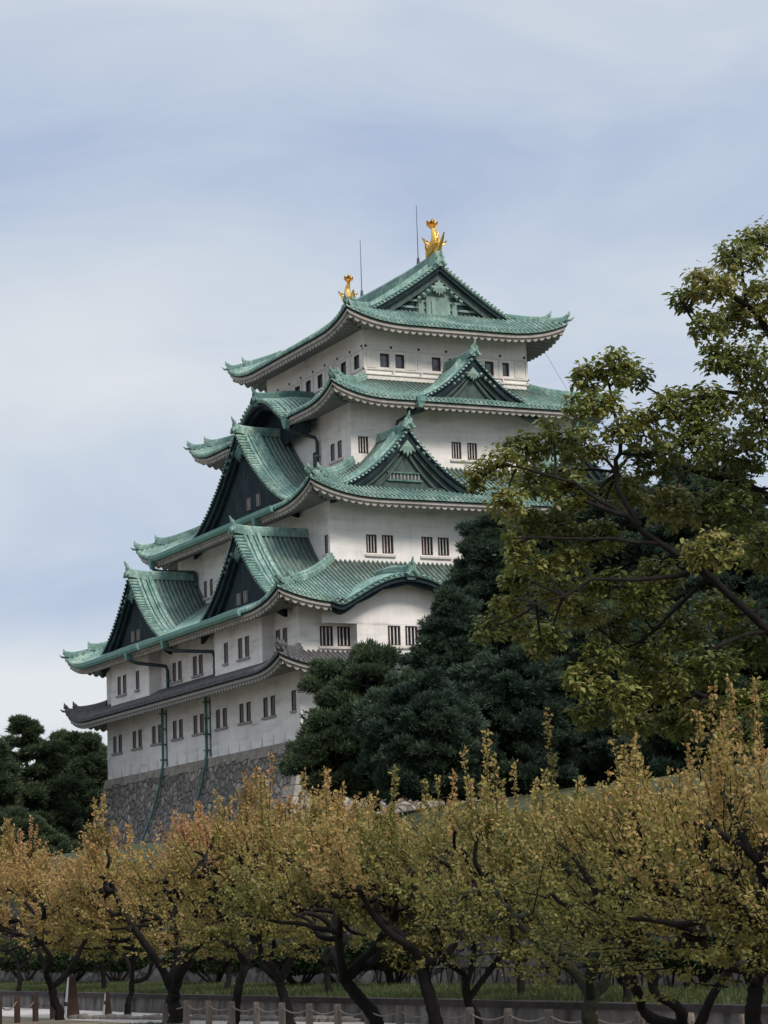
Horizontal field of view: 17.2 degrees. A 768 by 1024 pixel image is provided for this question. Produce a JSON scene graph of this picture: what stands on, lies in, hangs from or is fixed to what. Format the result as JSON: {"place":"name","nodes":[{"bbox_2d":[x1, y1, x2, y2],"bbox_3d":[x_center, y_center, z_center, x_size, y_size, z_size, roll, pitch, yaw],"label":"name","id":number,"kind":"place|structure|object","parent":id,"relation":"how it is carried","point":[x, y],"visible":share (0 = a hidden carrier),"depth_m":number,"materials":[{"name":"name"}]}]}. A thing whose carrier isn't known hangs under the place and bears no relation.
{"place":"outdoors","nodes":[
{"label":"outdoors","id":0,"kind":"place"},
{"bbox_2d":[2,1016,132,1023],"bbox_3d":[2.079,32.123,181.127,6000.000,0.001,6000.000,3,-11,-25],"label":"ground","id":1,"kind":"structure","parent":0,"point":[10,1020],"depth_m":58.55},
{"bbox_2d":[0,992,65,1023],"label":"rope fence","id":2,"kind":"object","parent":1,"relation":"on","point":[35,1012],"visible":0.69,"depth_m":59.37,"materials":[{"name":"wood"}]},
{"bbox_2d":[0,817,69,965],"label":"plum tree","id":3,"kind":"object","parent":1,"relation":"on","point":[6,852],"visible":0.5,"depth_m":64.56,"materials":[{"name":"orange plant"}]},
{"bbox_2d":[0,815,84,990],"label":"plum tree","id":4,"kind":"object","parent":1,"relation":"on","point":[19,969],"visible":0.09,"depth_m":75.67,"materials":[{"name":"orange plant"}]},
{"bbox_2d":[64,975,79,1017],"bbox_3d":[-7.577,11.769,61.588,0.356,1.080,0.348,1,-10,-17],"label":"marker post","id":5,"kind":"object","parent":1,"relation":"on","point":[71,1007],"visible":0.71,"depth_m":61.48,"materials":[{"name":"wood"}]},
{"bbox_2d":[0,823,187,1019],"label":"plum tree","id":6,"kind":"object","parent":1,"relation":"on","point":[16,883],"visible":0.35,"depth_m":59.68,"materials":[{"name":"orange plant"}]},
{"bbox_2d":[26,841,176,988],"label":"plum tree","id":7,"kind":"object","parent":1,"relation":"on","point":[102,966],"visible":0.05,"depth_m":71.80,"materials":[{"name":"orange plant"}]},
{"bbox_2d":[103,991,111,1014],"bbox_3d":[-6.744,12.004,61.879,0.216,0.660,0.208,1,-10,-17],"label":"marker post","id":8,"kind":"object","parent":1,"relation":"on","point":[107,1007],"visible":0.8,"depth_m":61.82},
{"bbox_2d":[19,833,229,1014],"bbox_3d":[-6.140,10.151,62.317,4.941,4.558,6.102,3,-11,-25],"label":"plum tree","id":9,"kind":"object","parent":1,"relation":"on","point":[110,944],"visible":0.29,"depth_m":61.70,"materials":[{"name":"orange plant"}]},
{"bbox_2d":[29,793,294,1023],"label":"plum tree","id":10,"kind":"object","parent":1,"relation":"on","point":[82,895],"visible":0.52,"depth_m":54.44,"materials":[{"name":"orange plant"}]},
{"bbox_2d":[104,765,332,1023],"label":"plum tree","id":11,"kind":"object","parent":1,"relation":"on","point":[206,864],"visible":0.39,"depth_m":51.39,"materials":[{"name":"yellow plant"}]},
{"bbox_2d":[151,791,305,989],"bbox_3d":[-3.793,9.893,64.337,4.508,5.597,4.239,-4,-10,10],"label":"plum tree","id":12,"kind":"object","parent":1,"relation":"on","point":[227,982],"visible":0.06,"depth_m":63.96,"materials":[{"name":"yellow plant"}]},
{"bbox_2d":[149,751,414,1023],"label":"plum tree","id":13,"kind":"object","parent":1,"relation":"on","point":[267,965],"visible":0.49,"depth_m":50.18,"materials":[{"name":"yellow plant"}]},
{"bbox_2d":[246,766,415,996],"bbox_3d":[-1.145,8.463,56.497,4.190,5.640,5.180,-1,-10,-8],"label":"plum tree","id":14,"kind":"object","parent":1,"relation":"on","point":[325,961],"visible":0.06,"depth_m":56.35,"materials":[{"name":"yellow plant"}]},
{"bbox_2d":[203,765,494,1023],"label":"plum tree","id":15,"kind":"object","parent":1,"relation":"on","point":[255,890],"visible":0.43,"depth_m":44.58,"materials":[{"name":"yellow plant"}]},
{"bbox_2d":[0,990,767,1023],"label":"retaining wall","id":16,"kind":"structure","parent":1,"relation":"on","point":[609,1012],"depth_m":49.27,"materials":[{"name":"stone"}]},
{"bbox_2d":[0,786,767,986],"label":"stone rampart","id":17,"kind":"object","parent":1,"relation":"on","point":[254,974],"visible":0.04,"depth_m":79.04,"materials":[{"name":"stone"}]},
{"bbox_2d":[287,768,573,1023],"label":"plum tree","id":18,"kind":"object","parent":1,"relation":"on","point":[422,960],"visible":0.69,"depth_m":41.59,"materials":[{"name":"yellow plant"}]},
{"bbox_2d":[315,777,589,1023],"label":"plum tree","id":19,"kind":"object","parent":1,"relation":"on","point":[400,903],"visible":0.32,"depth_m":42.42,"materials":[{"name":"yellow plant"}]},
{"bbox_2d":[162,1000,744,1023],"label":"rope fence","id":20,"kind":"object","parent":1,"relation":"on","point":[548,1017],"visible":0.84,"depth_m":45.80,"materials":[{"name":"wood"}]},
{"bbox_2d":[404,759,641,994],"bbox_3d":[2.744,7.310,48.593,5.513,5.065,4.921,3,-11,-25],"label":"plum tree","id":21,"kind":"object","parent":1,"relation":"on","point":[521,986],"visible":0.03,"depth_m":48.31,"materials":[{"name":"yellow plant"}]},
{"bbox_2d":[374,707,757,1023],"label":"plum tree","id":22,"kind":"object","parent":1,"relation":"on","point":[592,993],"visible":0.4,"depth_m":34.68,"materials":[{"name":"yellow plant"}]},
{"bbox_2d":[473,741,745,1001],"bbox_3d":[3.909,6.300,42.889,4.575,5.067,5.467,-11,-13,42],"label":"plum tree","id":23,"kind":"object","parent":1,"relation":"on","point":[627,992],"visible":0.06,"depth_m":42.67,"materials":[{"name":"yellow plant"}]},
{"bbox_2d":[455,215,767,757],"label":"broadleaf tree","id":24,"kind":"object","parent":1,"relation":"on","point":[641,584],"visible":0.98,"depth_m":35.12,"materials":[{"name":"green plant"}]},
{"bbox_2d":[474,733,767,1023],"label":"plum tree","id":25,"kind":"object","parent":1,"relation":"on","point":[677,1007],"visible":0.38,"depth_m":30.72,"materials":[{"name":"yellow plant"}]},
{"bbox_2d":[527,673,767,1023],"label":"plum tree","id":26,"kind":"object","parent":1,"relation":"on","point":[718,801],"visible":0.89,"depth_m":28.76,"materials":[{"name":"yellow plant"}]},
{"bbox_2d":[610,737,767,973],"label":"plum tree","id":27,"kind":"object","parent":1,"relation":"on","point":[750,895],"visible":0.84,"depth_m":27.61,"materials":[{"name":"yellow plant"}]},
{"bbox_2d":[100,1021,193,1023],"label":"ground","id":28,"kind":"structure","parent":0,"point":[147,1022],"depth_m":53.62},
{"bbox_2d":[2,1007,410,1023],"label":"path","id":29,"kind":"structure","parent":0,"point":[27,1013],"depth_m":60.12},
{"bbox_2d":[190,1014,204,1020],"bbox_3d":[-4.099,11.158,55.995,0.370,0.179,0.236,3,-11,-29],"label":"kerb stone","id":30,"kind":"object","parent":29,"relation":"on","point":[193,1017],"visible":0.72,"depth_m":55.88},
{"bbox_2d":[260,1014,276,1021],"bbox_3d":[-2.429,10.706,53.641,0.419,0.180,0.269,4,-11,-30],"label":"kerb stone","id":31,"kind":"object","parent":29,"relation":"on","point":[265,1017],"visible":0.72,"depth_m":53.51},
{"bbox_2d":[0,0,767,767],"label":"sky","id":32,"kind":"structure","parent":0,"point":[188,188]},
{"bbox_2d":[0,979,767,1003],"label":"grass bank","id":33,"kind":"structure","parent":0,"point":[507,990],"depth_m":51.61,"materials":[{"name":"plant"}]},
{"bbox_2d":[0,938,64,981],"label":"shrub","id":34,"kind":"object","parent":33,"relation":"on","point":[9,964],"visible":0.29,"depth_m":90.22,"materials":[{"name":"green plant"}]},
{"bbox_2d":[27,943,112,981],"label":"shrub","id":35,"kind":"object","parent":33,"relation":"on","point":[60,965],"visible":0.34,"depth_m":83.93,"materials":[{"name":"green plant"}]},
{"bbox_2d":[69,937,160,982],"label":"shrub","id":36,"kind":"object","parent":33,"relation":"on","point":[120,965],"visible":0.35,"depth_m":80.84,"materials":[{"name":"green plant"}]},
{"bbox_2d":[160,941,254,983],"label":"shrub","id":37,"kind":"object","parent":33,"relation":"on","point":[209,967],"visible":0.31,"depth_m":71.92,"materials":[{"name":"green plant"}]},
{"bbox_2d":[250,940,319,984],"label":"shrub","id":38,"kind":"object","parent":33,"relation":"on","point":[279,962],"visible":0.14,"depth_m":65.56,"materials":[{"name":"green plant"}]},
{"bbox_2d":[283,934,392,986],"bbox_3d":[-1.149,11.383,64.317,2.862,1.448,2.810,3,-11,-25],"label":"shrub","id":39,"kind":"object","parent":33,"relation":"on","point":[298,963],"visible":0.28,"depth_m":63.64,"materials":[{"name":"green plant"}]},
{"bbox_2d":[344,927,436,985],"bbox_3d":[0.230,10.685,60.903,2.406,1.591,2.434,3,-11,-25],"label":"shrub","id":40,"kind":"object","parent":33,"relation":"on","point":[353,954],"visible":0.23,"depth_m":60.38,"materials":[{"name":"green plant"}]},
{"bbox_2d":[375,965,767,987],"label":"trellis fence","id":41,"kind":"object","parent":33,"relation":"on","point":[567,977],"visible":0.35,"depth_m":54.97,"materials":[{"name":"brown wood"}]},
{"bbox_2d":[583,936,662,985],"bbox_3d":[4.924,9.152,51.662,1.806,1.232,1.783,3,-11,-25],"label":"shrub","id":42,"kind":"object","parent":33,"relation":"on","point":[645,952],"visible":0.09,"depth_m":51.28,"materials":[{"name":"green plant"}]},
{"bbox_2d":[657,933,734,986],"bbox_3d":[5.946,8.506,47.839,1.594,1.167,1.642,3,-11,-25],"label":"shrub","id":43,"kind":"object","parent":33,"relation":"on","point":[671,963],"visible":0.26,"depth_m":47.49,"materials":[{"name":"green plant"}]},
{"bbox_2d":[27,764,767,871],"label":"castle mound","id":44,"kind":"object","parent":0,"point":[418,815],"visible":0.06,"depth_m":85.30,"materials":[{"name":"stone"}]},
{"bbox_2d":[0,738,26,815],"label":"pine tree","id":45,"kind":"object","parent":44,"relation":"on","point":[11,788],"visible":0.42,"depth_m":185.89,"materials":[{"name":"green plant"}]},
{"bbox_2d":[0,714,86,836],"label":"pine tree","id":46,"kind":"object","parent":44,"relation":"on","point":[45,793],"visible":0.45,"depth_m":190.04,"materials":[{"name":"green plant"}]},
{"bbox_2d":[0,805,88,879],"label":"pine tree","id":47,"kind":"object","parent":44,"relation":"on","point":[19,817],"visible":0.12,"depth_m":168.69,"materials":[{"name":"green plant"}]},
{"bbox_2d":[30,807,87,842],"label":"pine tree","id":48,"kind":"object","parent":44,"relation":"on","point":[69,828],"visible":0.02,"depth_m":213.95,"materials":[{"name":"green plant"}]},
{"bbox_2d":[47,728,107,832],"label":"pine tree","id":49,"kind":"object","parent":44,"relation":"on","point":[86,757],"visible":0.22,"depth_m":224.25,"materials":[{"name":"green plant"}]},
{"bbox_2d":[276,706,378,811],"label":"pine tree","id":50,"kind":"object","parent":44,"relation":"on","point":[323,736],"visible":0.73,"depth_m":91.70,"materials":[{"name":"green plant"}]},
{"bbox_2d":[59,205,650,848],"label":"castle keep","id":51,"kind":"structure","parent":44,"relation":"on","point":[343,501],"depth_m":176.45,"materials":[{"name":"paint"}]},
{"bbox_2d":[113,736,116,752],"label":"window","id":52,"kind":"structure","parent":51,"relation":"in","point":[114,738],"depth_m":192.01,"materials":[{"name":"black glass"}]},
{"bbox_2d":[118,676,120,694],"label":"window","id":53,"kind":"structure","parent":51,"relation":"in","point":[119,678],"depth_m":189.05,"materials":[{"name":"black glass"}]},
{"bbox_2d":[123,675,126,693],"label":"window","id":54,"kind":"structure","parent":51,"relation":"in","point":[124,676],"depth_m":188.02,"materials":[{"name":"black glass"}]},
{"bbox_2d":[136,671,139,689],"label":"window","id":55,"kind":"structure","parent":51,"relation":"in","point":[137,672],"depth_m":185.51,"materials":[{"name":"black glass"}]},
{"bbox_2d":[152,726,155,743],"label":"window","id":56,"kind":"structure","parent":51,"relation":"in","point":[154,727],"depth_m":184.56,"materials":[{"name":"black glass"}]},
{"bbox_2d":[172,662,175,681],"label":"window","id":57,"kind":"structure","parent":51,"relation":"in","point":[174,664],"depth_m":181.30,"materials":[{"name":"black glass"}]},
{"bbox_2d":[173,720,176,738],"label":"window","id":58,"kind":"structure","parent":51,"relation":"in","point":[174,722],"depth_m":180.62,"materials":[{"name":"black glass"}]},
{"bbox_2d":[178,661,181,679],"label":"window","id":59,"kind":"structure","parent":51,"relation":"in","point":[179,662],"depth_m":180.33,"materials":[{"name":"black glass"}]},
{"bbox_2d":[179,719,182,737],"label":"window","id":60,"kind":"structure","parent":51,"relation":"in","point":[181,720],"depth_m":179.67,"materials":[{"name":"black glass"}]},
{"bbox_2d":[193,656,196,675],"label":"window","id":61,"kind":"structure","parent":51,"relation":"in","point":[195,657],"depth_m":177.69,"materials":[{"name":"black glass"}]},
{"bbox_2d":[194,715,197,733],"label":"window","id":62,"kind":"structure","parent":51,"relation":"in","point":[195,717],"depth_m":177.06,"materials":[{"name":"grey glass"}]},
{"bbox_2d":[199,654,202,673],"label":"window","id":63,"kind":"structure","parent":51,"relation":"in","point":[200,656],"depth_m":176.63,"materials":[{"name":"grey glass"}]},
{"bbox_2d":[200,713,203,732],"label":"window","id":64,"kind":"structure","parent":51,"relation":"in","point":[201,715],"depth_m":176.02,"materials":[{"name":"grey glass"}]},
{"bbox_2d":[216,709,219,727],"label":"window","id":65,"kind":"structure","parent":51,"relation":"in","point":[217,711],"depth_m":173.38,"materials":[{"name":"grey glass"}]},
{"bbox_2d":[223,708,226,726],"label":"window","id":66,"kind":"structure","parent":51,"relation":"in","point":[224,709],"depth_m":172.20,"materials":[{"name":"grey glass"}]},
{"bbox_2d":[224,642,227,662],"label":"window","id":67,"kind":"structure","parent":51,"relation":"in","point":[225,644],"depth_m":170.15,"materials":[{"name":"grey glass"}]},
{"bbox_2d":[238,638,242,658],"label":"window","id":68,"kind":"structure","parent":51,"relation":"in","point":[240,652],"depth_m":167.88,"materials":[{"name":"grey glass"}]},
{"bbox_2d":[239,703,243,722],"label":"window","id":69,"kind":"structure","parent":51,"relation":"in","point":[241,706],"depth_m":169.44,"materials":[{"name":"grey glass"}]},
{"bbox_2d":[245,636,249,656],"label":"window","id":70,"kind":"structure","parent":51,"relation":"in","point":[247,653],"depth_m":166.86,"materials":[{"name":"grey glass"}]},
{"bbox_2d":[246,701,250,720],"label":"window","id":71,"kind":"structure","parent":51,"relation":"in","point":[248,703],"depth_m":168.33,"materials":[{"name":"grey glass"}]},
{"bbox_2d":[263,697,267,716],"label":"window","id":72,"kind":"structure","parent":51,"relation":"in","point":[265,700],"depth_m":165.76,"materials":[{"name":"grey glass"}]},
{"bbox_2d":[271,695,275,715],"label":"window","id":73,"kind":"structure","parent":51,"relation":"in","point":[273,712],"depth_m":164.75,"materials":[{"name":"grey glass"}]},
{"bbox_2d":[283,628,287,642],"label":"window","id":74,"kind":"structure","parent":51,"relation":"in","point":[284,629],"depth_m":163.45,"materials":[{"name":"grey glass"}]},
{"bbox_2d":[292,690,296,710],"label":"window","id":75,"kind":"structure","parent":51,"relation":"in","point":[294,707],"depth_m":161.69,"materials":[{"name":"grey glass"}]},
{"bbox_2d":[318,374,322,388],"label":"window","id":76,"kind":"structure","parent":51,"relation":"in","point":[320,382],"depth_m":184.56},
{"bbox_2d":[320,626,332,645],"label":"window","id":77,"kind":"structure","parent":51,"relation":"in","point":[326,632],"depth_m":162.24,"materials":[{"name":"white wood"}]},
{"bbox_2d":[325,535,327,553],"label":"window","id":78,"kind":"structure","parent":51,"relation":"in","point":[326,536],"depth_m":168.74,"materials":[{"name":"grey glass"}]},
{"bbox_2d":[331,444,334,461],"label":"window","id":79,"kind":"structure","parent":51,"relation":"in","point":[332,446],"depth_m":176.45,"materials":[{"name":"grey glass"}]},
{"bbox_2d":[338,440,341,457],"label":"window","id":80,"kind":"structure","parent":51,"relation":"in","point":[339,442],"depth_m":175.34,"materials":[{"name":"grey glass"}]},
{"bbox_2d":[337,626,349,645],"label":"window","id":81,"kind":"structure","parent":51,"relation":"in","point":[343,633],"depth_m":162.75,"materials":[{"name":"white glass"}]},
{"bbox_2d":[341,361,345,374],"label":"window","id":82,"kind":"structure","parent":51,"relation":"in","point":[343,365],"depth_m":180.92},
{"bbox_2d":[354,354,358,369],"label":"window","id":83,"kind":"structure","parent":51,"relation":"in","point":[357,356],"depth_m":178.93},
{"bbox_2d":[358,436,367,453],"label":"window","id":84,"kind":"structure","parent":51,"relation":"in","point":[362,441],"depth_m":174.14,"materials":[{"name":"white glass"}]},
{"bbox_2d":[366,534,376,552],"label":"window","id":85,"kind":"structure","parent":51,"relation":"in","point":[371,543],"depth_m":169.49,"materials":[{"name":"white glass"}]},
{"bbox_2d":[380,353,388,367],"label":"window","id":86,"kind":"structure","parent":51,"relation":"in","point":[384,358],"depth_m":178.45,"materials":[{"name":"glass"}]},
{"bbox_2d":[382,535,393,553],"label":"window","id":87,"kind":"structure","parent":51,"relation":"in","point":[387,540],"depth_m":170.03,"materials":[{"name":"white glass"}]},
{"bbox_2d":[388,625,400,644],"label":"window","id":88,"kind":"structure","parent":51,"relation":"in","point":[393,631],"depth_m":163.31,"materials":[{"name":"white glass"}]},
{"bbox_2d":[395,354,403,368],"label":"window","id":89,"kind":"structure","parent":51,"relation":"in","point":[399,359],"depth_m":178.97,"materials":[{"name":"glass"}]},
{"bbox_2d":[405,626,417,645],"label":"window","id":90,"kind":"structure","parent":51,"relation":"in","point":[410,633],"depth_m":163.83,"materials":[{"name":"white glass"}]},
{"bbox_2d":[421,537,432,554],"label":"window","id":91,"kind":"structure","parent":51,"relation":"in","point":[427,544],"depth_m":171.32,"materials":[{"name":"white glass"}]},
{"bbox_2d":[432,357,440,370],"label":"window","id":92,"kind":"structure","parent":51,"relation":"in","point":[436,364],"depth_m":180.20,"materials":[{"name":"glass"}]},
{"bbox_2d":[438,537,448,555],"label":"window","id":93,"kind":"structure","parent":51,"relation":"in","point":[443,543],"depth_m":171.82,"materials":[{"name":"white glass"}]},
{"bbox_2d":[451,442,460,458],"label":"window","id":94,"kind":"structure","parent":51,"relation":"in","point":[456,446],"depth_m":177.19,"materials":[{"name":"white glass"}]},
{"bbox_2d":[467,443,476,459],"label":"window","id":95,"kind":"structure","parent":51,"relation":"in","point":[471,447],"depth_m":177.75,"materials":[{"name":"white glass"}]},
{"bbox_2d":[485,361,493,374],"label":"window","id":96,"kind":"structure","parent":51,"relation":"in","point":[488,365],"depth_m":182.01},
{"bbox_2d":[502,363,508,375],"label":"window","id":97,"kind":"structure","parent":51,"relation":"in","point":[505,366],"depth_m":182.59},
{"bbox_2d":[295,637,422,811],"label":"pine tree","id":98,"kind":"object","parent":44,"relation":"on","point":[335,684],"visible":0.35,"depth_m":94.14,"materials":[{"name":"green plant"}]},
{"bbox_2d":[350,664,505,805],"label":"pine tree","id":99,"kind":"object","parent":44,"relation":"on","point":[428,724],"visible":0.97,"depth_m":87.32,"materials":[{"name":"green plant"}]},
{"bbox_2d":[396,583,492,804],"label":"pine tree","id":100,"kind":"object","parent":44,"relation":"on","point":[445,627],"visible":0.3,"depth_m":98.92,"materials":[{"name":"green plant"}]},
{"bbox_2d":[430,511,550,799],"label":"pine tree","id":101,"kind":"object","parent":44,"relation":"on","point":[475,571],"visible":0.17,"depth_m":104.78,"materials":[{"name":"green plant"}]},
{"bbox_2d":[435,644,591,803],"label":"pine tree","id":102,"kind":"object","parent":44,"relation":"on","point":[502,691],"visible":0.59,"depth_m":89.34,"materials":[{"name":"green plant"}]},
{"bbox_2d":[478,511,613,621],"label":"pine tree","id":103,"kind":"object","parent":44,"relation":"on","point":[545,545],"visible":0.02,"depth_m":108.54,"materials":[{"name":"green plant"}]},
{"bbox_2d":[487,610,665,794],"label":"pine tree","id":104,"kind":"object","parent":44,"relation":"on","point":[577,639],"visible":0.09,"depth_m":90.64,"materials":[{"name":"green plant"}]},
{"bbox_2d":[547,475,652,615],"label":"pine tree","id":105,"kind":"object","parent":44,"relation":"on","point":[598,564],"visible":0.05,"depth_m":112.56,"materials":[{"name":"green plant"}]},
{"bbox_2d":[576,594,767,785],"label":"pine tree","id":106,"kind":"object","parent":44,"relation":"on","point":[660,750],"visible":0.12,"depth_m":89.02,"materials":[{"name":"green plant"}]},
{"bbox_2d":[595,461,767,612],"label":"pine tree","id":107,"kind":"object","parent":44,"relation":"on","point":[634,553],"visible":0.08,"depth_m":108.85,"materials":[{"name":"green plant"}]},
{"bbox_2d":[654,597,767,772],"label":"pine tree","id":108,"kind":"object","parent":44,"relation":"on","point":[762,614],"visible":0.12,"depth_m":87.21,"materials":[{"name":"green plant"}]},
{"bbox_2d":[675,521,767,612],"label":"pine tree","id":109,"kind":"object","parent":44,"relation":"on","point":[730,579],"visible":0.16,"depth_m":104.54,"materials":[{"name":"green plant"}]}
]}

